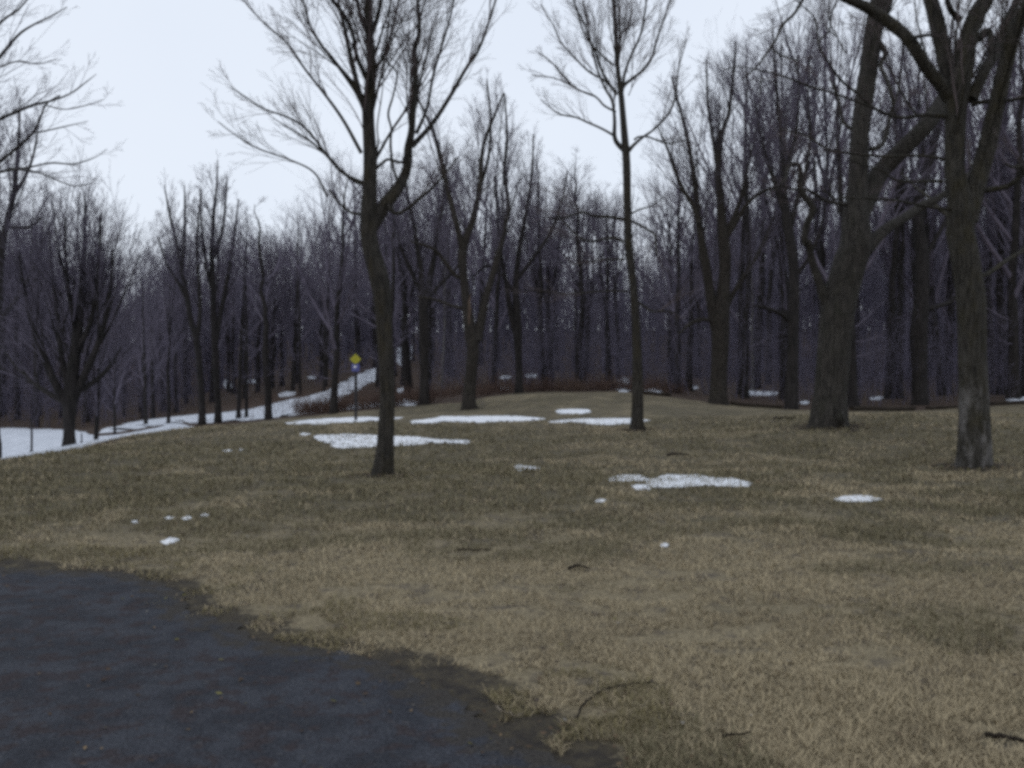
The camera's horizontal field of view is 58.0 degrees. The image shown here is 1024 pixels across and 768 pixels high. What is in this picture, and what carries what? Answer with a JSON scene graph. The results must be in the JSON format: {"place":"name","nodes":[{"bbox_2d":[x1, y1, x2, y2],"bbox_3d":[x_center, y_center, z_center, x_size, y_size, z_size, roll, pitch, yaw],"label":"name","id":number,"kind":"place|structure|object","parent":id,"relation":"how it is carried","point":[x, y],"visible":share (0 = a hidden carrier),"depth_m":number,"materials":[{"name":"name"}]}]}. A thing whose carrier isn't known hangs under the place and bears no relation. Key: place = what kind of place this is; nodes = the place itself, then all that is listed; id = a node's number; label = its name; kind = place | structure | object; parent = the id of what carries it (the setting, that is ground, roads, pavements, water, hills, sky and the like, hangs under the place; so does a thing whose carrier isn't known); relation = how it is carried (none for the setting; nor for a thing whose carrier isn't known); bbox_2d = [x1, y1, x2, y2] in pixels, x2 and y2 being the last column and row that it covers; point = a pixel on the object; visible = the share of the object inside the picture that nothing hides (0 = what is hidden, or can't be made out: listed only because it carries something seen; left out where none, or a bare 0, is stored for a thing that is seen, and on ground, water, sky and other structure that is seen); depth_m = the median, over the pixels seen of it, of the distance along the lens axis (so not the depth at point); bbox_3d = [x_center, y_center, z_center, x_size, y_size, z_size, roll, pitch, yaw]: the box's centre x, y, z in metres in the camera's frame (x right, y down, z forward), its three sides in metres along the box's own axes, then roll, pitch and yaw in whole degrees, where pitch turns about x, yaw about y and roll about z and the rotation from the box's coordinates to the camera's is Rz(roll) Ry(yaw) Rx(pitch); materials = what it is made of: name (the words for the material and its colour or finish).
{"place":"outdoors","nodes":[
{"label":"outdoors","id":0,"kind":"place"},
{"bbox_2d":[0,423,193,458],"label":"snow field","id":1,"kind":"structure","parent":0,"point":[16,442],"depth_m":43.75,"materials":[{"name":"snow"}]},
{"bbox_2d":[81,300,159,434],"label":"maple tree","id":2,"kind":"object","parent":1,"relation":"on","point":[114,412],"visible":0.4,"depth_m":44.01,"materials":[{"name":"brown plant"}]},
{"bbox_2d":[0,567,570,767],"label":"asphalt path","id":3,"kind":"structure","parent":0,"point":[72,650],"depth_m":4.67,"materials":[{"name":"asphalt"}]},
{"bbox_2d":[0,329,1023,767],"bbox_3d":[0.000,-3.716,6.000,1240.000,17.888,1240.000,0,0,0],"label":"ground","id":4,"kind":"structure","parent":0,"point":[464,683],"depth_m":8.72,"materials":[{"name":"plant"}]},
{"bbox_2d":[0,177,67,419],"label":"maple tree","id":5,"kind":"object","parent":4,"relation":"on","point":[18,415],"visible":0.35,"depth_m":79.35,"materials":[{"name":"brown plant"}]},
{"bbox_2d":[0,78,70,457],"bbox_3d":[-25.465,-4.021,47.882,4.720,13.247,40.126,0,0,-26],"label":"maple tree","id":6,"kind":"object","parent":4,"relation":"on","point":[13,192],"visible":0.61,"depth_m":31.98,"materials":[{"name":"brown plant"}]},
{"bbox_2d":[1,185,81,426],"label":"slender tree","id":7,"kind":"object","parent":4,"relation":"on","point":[36,391],"visible":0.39,"depth_m":68.18,"materials":[{"name":"brown plant"}]},
{"bbox_2d":[0,0,125,197],"bbox_3d":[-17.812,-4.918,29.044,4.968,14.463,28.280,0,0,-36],"label":"maple tree","id":8,"kind":"object","parent":4,"relation":"on","point":[14,112],"visible":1,"depth_m":20.31,"materials":[{"name":"brown plant"}]},
{"bbox_2d":[3,195,125,419],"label":"spreading tree","id":9,"kind":"object","parent":4,"relation":"on","point":[27,360],"visible":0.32,"depth_m":76.70,"materials":[{"name":"brown plant"}]},
{"bbox_2d":[3,251,151,421],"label":"spreading tree","id":10,"kind":"object","parent":4,"relation":"on","point":[87,419],"visible":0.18,"depth_m":71.68,"materials":[{"name":"brown plant"}]},
{"bbox_2d":[0,144,194,446],"bbox_3d":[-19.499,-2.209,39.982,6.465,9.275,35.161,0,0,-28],"label":"bushy tree","id":11,"kind":"object","parent":4,"relation":"on","point":[67,396],"visible":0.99,"depth_m":26.73,"materials":[{"name":"brown plant"}]},
{"bbox_2d":[63,215,147,439],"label":"bushy tree","id":12,"kind":"object","parent":4,"relation":"on","point":[97,408],"visible":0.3,"depth_m":29.99,"materials":[{"name":"brown plant"}]},
{"bbox_2d":[115,242,186,424],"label":"maple tree","id":13,"kind":"object","parent":4,"relation":"on","point":[144,384],"visible":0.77,"depth_m":53.02,"materials":[{"name":"brown plant"}]},
{"bbox_2d":[113,292,204,418],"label":"spreading tree","id":14,"kind":"object","parent":4,"relation":"on","point":[153,386],"visible":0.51,"depth_m":66.13,"materials":[{"name":"brown plant"}]},
{"bbox_2d":[139,234,202,422],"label":"forked tree","id":15,"kind":"object","parent":4,"relation":"on","point":[169,341],"visible":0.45,"depth_m":57.08,"materials":[{"name":"brown plant"}]},
{"bbox_2d":[141,261,209,412],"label":"forked tree","id":16,"kind":"object","parent":4,"relation":"on","point":[174,316],"visible":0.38,"depth_m":74.27,"materials":[{"name":"brown plant"}]},
{"bbox_2d":[147,168,215,425],"bbox_3d":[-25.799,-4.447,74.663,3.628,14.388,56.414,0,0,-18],"label":"maple tree","id":17,"kind":"object","parent":4,"relation":"on","point":[183,288],"visible":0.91,"depth_m":49.93,"materials":[{"name":"brown plant"}]},
{"bbox_2d":[151,246,233,403],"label":"maple tree","id":18,"kind":"object","parent":4,"relation":"on","point":[184,359],"visible":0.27,"depth_m":86.36,"materials":[{"name":"brown plant"}]},
{"bbox_2d":[130,214,261,402],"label":"spreading tree","id":19,"kind":"object","parent":4,"relation":"on","point":[211,394],"visible":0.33,"depth_m":84.11,"materials":[{"name":"brown plant"}]},
{"bbox_2d":[177,152,264,422],"bbox_3d":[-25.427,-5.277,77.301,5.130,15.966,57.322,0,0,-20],"label":"maple tree","id":20,"kind":"object","parent":4,"relation":"on","point":[215,321],"visible":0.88,"depth_m":51.89,"materials":[{"name":"brown plant"}]},
{"bbox_2d":[175,237,280,393],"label":"maple tree","id":21,"kind":"object","parent":4,"relation":"on","point":[232,355],"visible":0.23,"depth_m":94.82,"materials":[{"name":"brown plant"}]},
{"bbox_2d":[99,368,375,432],"bbox_3d":[-19.436,0.436,77.958,16.363,4.797,61.080,0,0,0],"label":"snowy trail","id":22,"kind":"object","parent":4,"relation":"on","point":[231,415],"visible":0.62,"depth_m":61.17,"materials":[{"name":"snow"}]},
{"bbox_2d":[201,205,289,419],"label":"slender tree","id":23,"kind":"object","parent":4,"relation":"on","point":[238,406],"visible":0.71,"depth_m":53.85,"materials":[{"name":"brown plant"}]},
{"bbox_2d":[215,216,276,417],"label":"slender tree","id":24,"kind":"object","parent":4,"relation":"on","point":[246,374],"visible":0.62,"depth_m":54.61,"materials":[{"name":"brown plant"}]},
{"bbox_2d":[181,196,313,419],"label":"slender tree","id":25,"kind":"object","parent":4,"relation":"on","point":[268,414],"visible":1,"depth_m":47.76,"materials":[{"name":"brown plant"}]},
{"bbox_2d":[207,221,311,398],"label":"maple tree","id":26,"kind":"object","parent":4,"relation":"on","point":[244,357],"visible":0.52,"depth_m":83.70,"materials":[{"name":"brown plant"}]},
{"bbox_2d":[233,226,295,379],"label":"forked tree","id":27,"kind":"object","parent":4,"relation":"on","point":[273,316],"visible":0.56,"depth_m":90.15,"materials":[{"name":"brown plant"}]},
{"bbox_2d":[244,228,299,392],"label":"forked tree","id":28,"kind":"object","parent":4,"relation":"on","point":[259,329],"visible":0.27,"depth_m":91.94,"materials":[{"name":"brown plant"}]},
{"bbox_2d":[240,225,315,387],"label":"forked tree","id":29,"kind":"object","parent":4,"relation":"on","point":[273,365],"visible":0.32,"depth_m":96.33,"materials":[{"name":"brown plant"}]},
{"bbox_2d":[270,234,313,387],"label":"maple tree","id":30,"kind":"object","parent":4,"relation":"on","point":[290,306],"visible":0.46,"depth_m":92.88,"materials":[{"name":"brown plant"}]},
{"bbox_2d":[247,200,336,382],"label":"maple tree","id":31,"kind":"object","parent":4,"relation":"on","point":[293,301],"visible":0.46,"depth_m":100.81,"materials":[{"name":"brown plant"}]},
{"bbox_2d":[270,197,325,395],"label":"slender tree","id":32,"kind":"object","parent":4,"relation":"on","point":[299,355],"visible":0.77,"depth_m":77.95,"materials":[{"name":"brown plant"}]},
{"bbox_2d":[257,242,352,390],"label":"maple tree","id":33,"kind":"object","parent":4,"relation":"on","point":[296,345],"visible":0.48,"depth_m":86.80,"materials":[{"name":"brown plant"}]},
{"bbox_2d":[239,379,399,420],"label":"dry stalks","id":34,"kind":"object","parent":4,"relation":"on","point":[372,389],"visible":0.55,"depth_m":65.73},
{"bbox_2d":[267,203,372,379],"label":"spreading tree","id":35,"kind":"object","parent":4,"relation":"on","point":[320,327],"visible":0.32,"depth_m":101.37,"materials":[{"name":"brown plant"}]},
{"bbox_2d":[305,189,340,391],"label":"slender tree","id":36,"kind":"object","parent":4,"relation":"on","point":[324,368],"visible":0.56,"depth_m":80.08,"materials":[{"name":"brown plant"}]},
{"bbox_2d":[285,228,373,386],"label":"maple tree","id":37,"kind":"object","parent":4,"relation":"on","point":[327,344],"visible":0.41,"depth_m":88.41,"materials":[{"name":"brown plant"}]},
{"bbox_2d":[262,129,413,413],"bbox_3d":[-8.812,-5.363,44.885,6.616,14.541,11.280,0,0,-22],"label":"maple tree","id":38,"kind":"object","parent":4,"relation":"on","point":[343,260],"visible":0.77,"depth_m":45.31,"materials":[{"name":"brown plant"}]},
{"bbox_2d":[278,146,431,393],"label":"spreading tree","id":39,"kind":"object","parent":4,"relation":"on","point":[368,287],"visible":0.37,"depth_m":67.64,"materials":[{"name":"brown plant"}]},
{"bbox_2d":[199,0,514,475],"bbox_3d":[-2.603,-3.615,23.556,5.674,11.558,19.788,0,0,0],"label":"maple tree","id":40,"kind":"object","parent":4,"relation":"on","point":[373,213],"visible":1,"depth_m":15.90,"materials":[{"name":"brown plant"}]},
{"bbox_2d":[288,166,439,367],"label":"spreading tree","id":41,"kind":"object","parent":4,"relation":"on","point":[357,333],"visible":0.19,"depth_m":112.17,"materials":[{"name":"brown plant"}]},
{"bbox_2d":[327,138,443,362],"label":"slender tree","id":42,"kind":"object","parent":4,"relation":"on","point":[393,288],"visible":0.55,"depth_m":61.95,"materials":[{"name":"brown plant"}]},
{"bbox_2d":[313,434,469,447],"bbox_3d":[-3.217,1.476,24.435,3.881,0.180,3.352,0,0,-15],"label":"snow patch","id":43,"kind":"object","parent":4,"relation":"on","point":[373,441],"visible":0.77,"depth_m":24.00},
{"bbox_2d":[335,167,451,394],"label":"forked tree","id":44,"kind":"object","parent":4,"relation":"on","point":[404,312],"visible":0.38,"depth_m":64.18,"materials":[{"name":"brown plant"}]},
{"bbox_2d":[337,163,460,384],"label":"maple tree","id":45,"kind":"object","parent":4,"relation":"on","point":[402,361],"visible":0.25,"depth_m":80.85,"materials":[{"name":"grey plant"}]},
{"bbox_2d":[312,183,488,387],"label":"spreading tree","id":46,"kind":"object","parent":4,"relation":"on","point":[411,308],"visible":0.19,"depth_m":75.78,"materials":[{"name":"brown plant"}]},
{"bbox_2d":[380,144,481,404],"bbox_3d":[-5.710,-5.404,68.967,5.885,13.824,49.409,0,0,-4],"label":"maple tree","id":47,"kind":"object","parent":4,"relation":"on","point":[423,347],"visible":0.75,"depth_m":45.87,"materials":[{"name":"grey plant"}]},
{"bbox_2d":[385,142,479,373],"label":"forked tree","id":48,"kind":"object","parent":4,"relation":"on","point":[430,199],"visible":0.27,"depth_m":95.41,"materials":[{"name":"brown plant"}]},
{"bbox_2d":[417,147,485,389],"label":"slender tree","id":49,"kind":"object","parent":4,"relation":"on","point":[430,335],"visible":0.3,"depth_m":69.30,"materials":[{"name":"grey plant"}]},
{"bbox_2d":[409,118,505,376],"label":"maple tree","id":50,"kind":"object","parent":4,"relation":"on","point":[449,301],"visible":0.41,"depth_m":89.93,"materials":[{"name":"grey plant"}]},
{"bbox_2d":[390,66,551,410],"bbox_3d":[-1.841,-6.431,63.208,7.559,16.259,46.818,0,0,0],"label":"maple tree","id":51,"kind":"object","parent":4,"relation":"on","point":[473,332],"visible":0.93,"depth_m":41.90,"materials":[{"name":"brown plant"}]},
{"bbox_2d":[410,416,544,423],"bbox_3d":[-1.346,1.179,30.388,4.347,0.210,2.964,0,0,28],"label":"snow patch","id":52,"kind":"object","parent":4,"relation":"on","point":[477,419],"visible":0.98,"depth_m":30.70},
{"bbox_2d":[417,150,548,364],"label":"spreading tree","id":53,"kind":"object","parent":4,"relation":"on","point":[480,290],"visible":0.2,"depth_m":111.23,"materials":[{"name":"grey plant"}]},
{"bbox_2d":[415,100,566,389],"bbox_3d":[-1.218,-8.600,58.154,9.526,19.217,6.868,0,0,10],"label":"maple tree","id":54,"kind":"object","parent":4,"relation":"on","point":[497,324],"visible":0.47,"depth_m":58.08,"materials":[{"name":"brown plant"}]},
{"bbox_2d":[289,369,695,415],"bbox_3d":[-0.042,0.418,56.100,26.573,2.791,18.600,0,0,-13],"label":"red brush","id":55,"kind":"object","parent":4,"relation":"on","point":[323,407],"visible":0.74,"depth_m":51.98,"materials":[{"name":"plant"}]},
{"bbox_2d":[19,289,993,379],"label":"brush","id":56,"kind":"object","parent":4,"relation":"on","point":[554,339],"visible":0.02,"depth_m":137.35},
{"bbox_2d":[0,125,1022,407],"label":"wood","id":57,"kind":"object","parent":4,"relation":"on","point":[868,295],"visible":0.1,"depth_m":118.92,"materials":[{"name":"plant"}]},
{"bbox_2d":[0,254,1023,428],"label":"undergrowth","id":58,"kind":"object","parent":4,"relation":"on","point":[806,361],"visible":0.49,"depth_m":60.63,"materials":[{"name":"plant"}]},
{"bbox_2d":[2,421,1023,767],"bbox_3d":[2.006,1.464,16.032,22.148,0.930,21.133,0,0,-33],"label":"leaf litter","id":59,"kind":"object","parent":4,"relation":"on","point":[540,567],"visible":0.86,"depth_m":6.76,"materials":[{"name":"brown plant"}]},
{"bbox_2d":[467,119,591,393],"bbox_3d":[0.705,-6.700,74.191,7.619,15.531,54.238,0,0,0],"label":"maple tree","id":60,"kind":"object","parent":4,"relation":"on","point":[514,313],"visible":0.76,"depth_m":49.86,"materials":[{"name":"brown plant"}]},
{"bbox_2d":[489,137,582,386],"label":"slender tree","id":61,"kind":"object","parent":4,"relation":"on","point":[541,272],"visible":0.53,"depth_m":59.79,"materials":[{"name":"brown plant"}]},
{"bbox_2d":[499,164,573,381],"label":"forked tree","id":62,"kind":"object","parent":4,"relation":"on","point":[535,279],"visible":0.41,"depth_m":64.51,"materials":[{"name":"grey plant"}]},
{"bbox_2d":[484,148,615,382],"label":"slender tree","id":63,"kind":"object","parent":4,"relation":"on","point":[579,279],"visible":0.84,"depth_m":57.30,"materials":[{"name":"brown plant"}]},
{"bbox_2d":[505,169,609,385],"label":"forked tree","id":64,"kind":"object","parent":4,"relation":"on","point":[549,273],"visible":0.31,"depth_m":69.62,"materials":[{"name":"brown plant"}]},
{"bbox_2d":[535,183,610,363],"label":"forked tree","id":65,"kind":"object","parent":4,"relation":"on","point":[575,301],"visible":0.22,"depth_m":82.64,"materials":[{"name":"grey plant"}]},
{"bbox_2d":[558,183,624,385],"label":"forked tree","id":66,"kind":"object","parent":4,"relation":"on","point":[589,297],"visible":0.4,"depth_m":69.85,"materials":[{"name":"brown plant"}]},
{"bbox_2d":[564,181,639,388],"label":"slender tree","id":67,"kind":"object","parent":4,"relation":"on","point":[607,254],"visible":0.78,"depth_m":57.84,"materials":[{"name":"brown plant"}]},
{"bbox_2d":[571,188,637,386],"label":"forked tree","id":68,"kind":"object","parent":4,"relation":"on","point":[601,278],"visible":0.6,"depth_m":60.13,"materials":[{"name":"brown plant"}]},
{"bbox_2d":[501,0,711,430],"bbox_3d":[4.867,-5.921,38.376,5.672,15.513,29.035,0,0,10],"label":"young maple tree","id":69,"kind":"object","parent":4,"relation":"on","point":[637,416],"visible":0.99,"depth_m":25.90,"materials":[{"name":"brown plant"}]},
{"bbox_2d":[590,183,665,377],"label":"forked tree","id":70,"kind":"object","parent":4,"relation":"on","point":[615,288],"visible":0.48,"depth_m":92.88,"materials":[{"name":"brown plant"}]},
{"bbox_2d":[576,168,736,386],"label":"maple tree","id":71,"kind":"object","parent":4,"relation":"on","point":[653,300],"visible":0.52,"depth_m":65.05,"materials":[{"name":"brown plant"}]},
{"bbox_2d":[605,136,744,393],"bbox_3d":[9.552,-6.950,54.840,9.896,15.957,9.027,0,0,-23],"label":"spreading tree","id":72,"kind":"object","parent":4,"relation":"on","point":[676,309],"visible":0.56,"depth_m":53.88,"materials":[{"name":"brown plant"}]},
{"bbox_2d":[607,474,749,489],"bbox_3d":[2.697,1.571,15.007,2.245,0.054,2.317,0,0,0],"label":"snow patch","id":73,"kind":"object","parent":4,"relation":"on","point":[679,482],"visible":0.78,"depth_m":14.64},
{"bbox_2d":[615,161,754,373],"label":"maple tree","id":74,"kind":"object","parent":4,"relation":"on","point":[684,281],"visible":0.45,"depth_m":72.81,"materials":[{"name":"brown plant"}]},
{"bbox_2d":[612,166,776,390],"bbox_3d":[10.753,-6.730,57.958,9.890,15.286,9.024,0,0,37],"label":"spreading tree","id":75,"kind":"object","parent":4,"relation":"on","point":[691,335],"visible":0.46,"depth_m":58.33,"materials":[{"name":"brown plant"}]},
{"bbox_2d":[638,146,758,376],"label":"spreading tree","id":76,"kind":"object","parent":4,"relation":"on","point":[698,310],"visible":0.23,"depth_m":104.93,"materials":[{"name":"brown plant"}]},
{"bbox_2d":[635,28,804,394],"bbox_3d":[13.014,-10.559,59.143,11.264,23.928,9.295,-1,-4,45],"label":"maple tree","id":77,"kind":"object","parent":4,"relation":"on","point":[742,232],"visible":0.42,"depth_m":58.00,"materials":[{"name":"brown plant"}]},
{"bbox_2d":[641,34,807,404],"bbox_3d":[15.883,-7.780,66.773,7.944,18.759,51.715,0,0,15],"label":"maple tree","id":78,"kind":"object","parent":4,"relation":"on","point":[718,308],"visible":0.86,"depth_m":44.68,"materials":[{"name":"brown plant"}]},
{"bbox_2d":[622,3,848,388],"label":"maple tree","id":79,"kind":"object","parent":4,"relation":"on","point":[761,268],"visible":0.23,"depth_m":74.09,"materials":[{"name":"brown plant"}]},
{"bbox_2d":[712,29,827,398],"bbox_3d":[13.496,-9.484,52.705,9.239,21.910,6.971,0,0,67],"label":"slender tree","id":80,"kind":"object","parent":4,"relation":"on","point":[745,318],"visible":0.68,"depth_m":51.95,"materials":[{"name":"brown plant"}]},
{"bbox_2d":[740,105,833,384],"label":"forked tree","id":81,"kind":"object","parent":4,"relation":"on","point":[770,277],"visible":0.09,"depth_m":90.56,"materials":[{"name":"brown plant"}]},
{"bbox_2d":[688,0,887,398],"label":"forked tree","id":82,"kind":"object","parent":4,"relation":"on","point":[783,277],"visible":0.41,"depth_m":54.22,"materials":[{"name":"brown plant"}]},
{"bbox_2d":[739,6,851,409],"bbox_3d":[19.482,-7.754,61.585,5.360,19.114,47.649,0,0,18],"label":"tall maple tree","id":83,"kind":"object","parent":4,"relation":"on","point":[791,400],"visible":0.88,"depth_m":41.80,"materials":[{"name":"brown plant"}]},
{"bbox_2d":[762,0,896,371],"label":"forked tree","id":84,"kind":"object","parent":4,"relation":"on","point":[823,261],"visible":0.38,"depth_m":58.95,"materials":[{"name":"brown plant"}]},
{"bbox_2d":[769,17,891,308],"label":"forked tree","id":85,"kind":"object","parent":4,"relation":"on","point":[817,250],"visible":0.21,"depth_m":71.79,"materials":[{"name":"brown plant"}]},
{"bbox_2d":[727,2,987,407],"bbox_3d":[17.532,-9.689,47.158,12.844,23.052,9.222,0,0,23],"label":"maple tree","id":86,"kind":"object","parent":4,"relation":"on","point":[853,398],"visible":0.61,"depth_m":46.84,"materials":[{"name":"brown plant"}]},
{"bbox_2d":[701,0,1023,468],"bbox_3d":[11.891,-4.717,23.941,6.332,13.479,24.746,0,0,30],"label":"forked maple tree","id":87,"kind":"object","parent":4,"relation":"on","point":[950,81],"visible":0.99,"depth_m":16.79,"materials":[{"name":"brown plant"}]},
{"bbox_2d":[815,0,933,398],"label":"slender tree","id":88,"kind":"object","parent":4,"relation":"on","point":[893,271],"visible":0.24,"depth_m":55.55,"materials":[{"name":"brown plant"}]},
{"bbox_2d":[759,0,1023,431],"bbox_3d":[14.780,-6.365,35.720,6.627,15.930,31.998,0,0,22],"label":"old maple tree","id":89,"kind":"object","parent":4,"relation":"on","point":[838,293],"visible":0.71,"depth_m":23.77,"materials":[{"name":"brown plant"}]},
{"bbox_2d":[843,69,943,384],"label":"maple tree","id":90,"kind":"object","parent":4,"relation":"on","point":[885,257],"visible":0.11,"depth_m":86.45,"materials":[{"name":"brown plant"}]},
{"bbox_2d":[814,6,986,398],"bbox_3d":[23.938,-10.771,55.287,7.595,24.836,10.026,-2,0,-32],"label":"slender tree","id":91,"kind":"object","parent":4,"relation":"on","point":[900,287],"visible":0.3,"depth_m":56.82,"materials":[{"name":"brown plant"}]},
{"bbox_2d":[829,81,1013,308],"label":"spreading tree","id":92,"kind":"object","parent":4,"relation":"on","point":[911,244],"visible":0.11,"depth_m":71.92,"materials":[{"name":"brown plant"}]},
{"bbox_2d":[849,0,1011,395],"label":"maple tree","id":93,"kind":"object","parent":4,"relation":"on","point":[929,235],"visible":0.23,"depth_m":60.96,"materials":[{"name":"brown plant"}]},
{"bbox_2d":[848,0,1023,400],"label":"maple tree","id":94,"kind":"object","parent":4,"relation":"on","point":[1010,271],"visible":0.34,"depth_m":51.62,"materials":[{"name":"brown plant"}]},
{"bbox_2d":[871,3,1004,404],"bbox_3d":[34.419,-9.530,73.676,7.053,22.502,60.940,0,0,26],"label":"tall maple tree","id":95,"kind":"object","parent":4,"relation":"on","point":[918,343],"visible":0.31,"depth_m":49.74,"materials":[{"name":"brown plant"}]},
{"bbox_2d":[879,92,1023,393],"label":"maple tree","id":96,"kind":"object","parent":4,"relation":"on","point":[952,308],"visible":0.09,"depth_m":66.91,"materials":[{"name":"brown plant"}]},
{"bbox_2d":[894,103,1023,372],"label":"maple tree","id":97,"kind":"object","parent":4,"relation":"on","point":[947,298],"visible":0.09,"depth_m":70.72,"materials":[{"name":"brown plant"}]},
{"bbox_2d":[906,8,1023,393],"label":"forked tree","id":98,"kind":"object","parent":4,"relation":"on","point":[988,290],"visible":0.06,"depth_m":71.93,"materials":[{"name":"brown plant"}]},
{"bbox_2d":[915,0,1023,396],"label":"maple tree","id":99,"kind":"object","parent":4,"relation":"on","point":[1007,207],"visible":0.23,"depth_m":56.18,"materials":[{"name":"brown plant"}]},
{"bbox_2d":[952,34,1023,394],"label":"forked tree","id":100,"kind":"object","parent":4,"relation":"on","point":[1000,300],"visible":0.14,"depth_m":65.74,"materials":[{"name":"brown plant"}]},
{"bbox_2d":[0,0,1023,341],"label":"sky","id":101,"kind":"structure","parent":0,"point":[155,55],"materials":[{"name":"white"}]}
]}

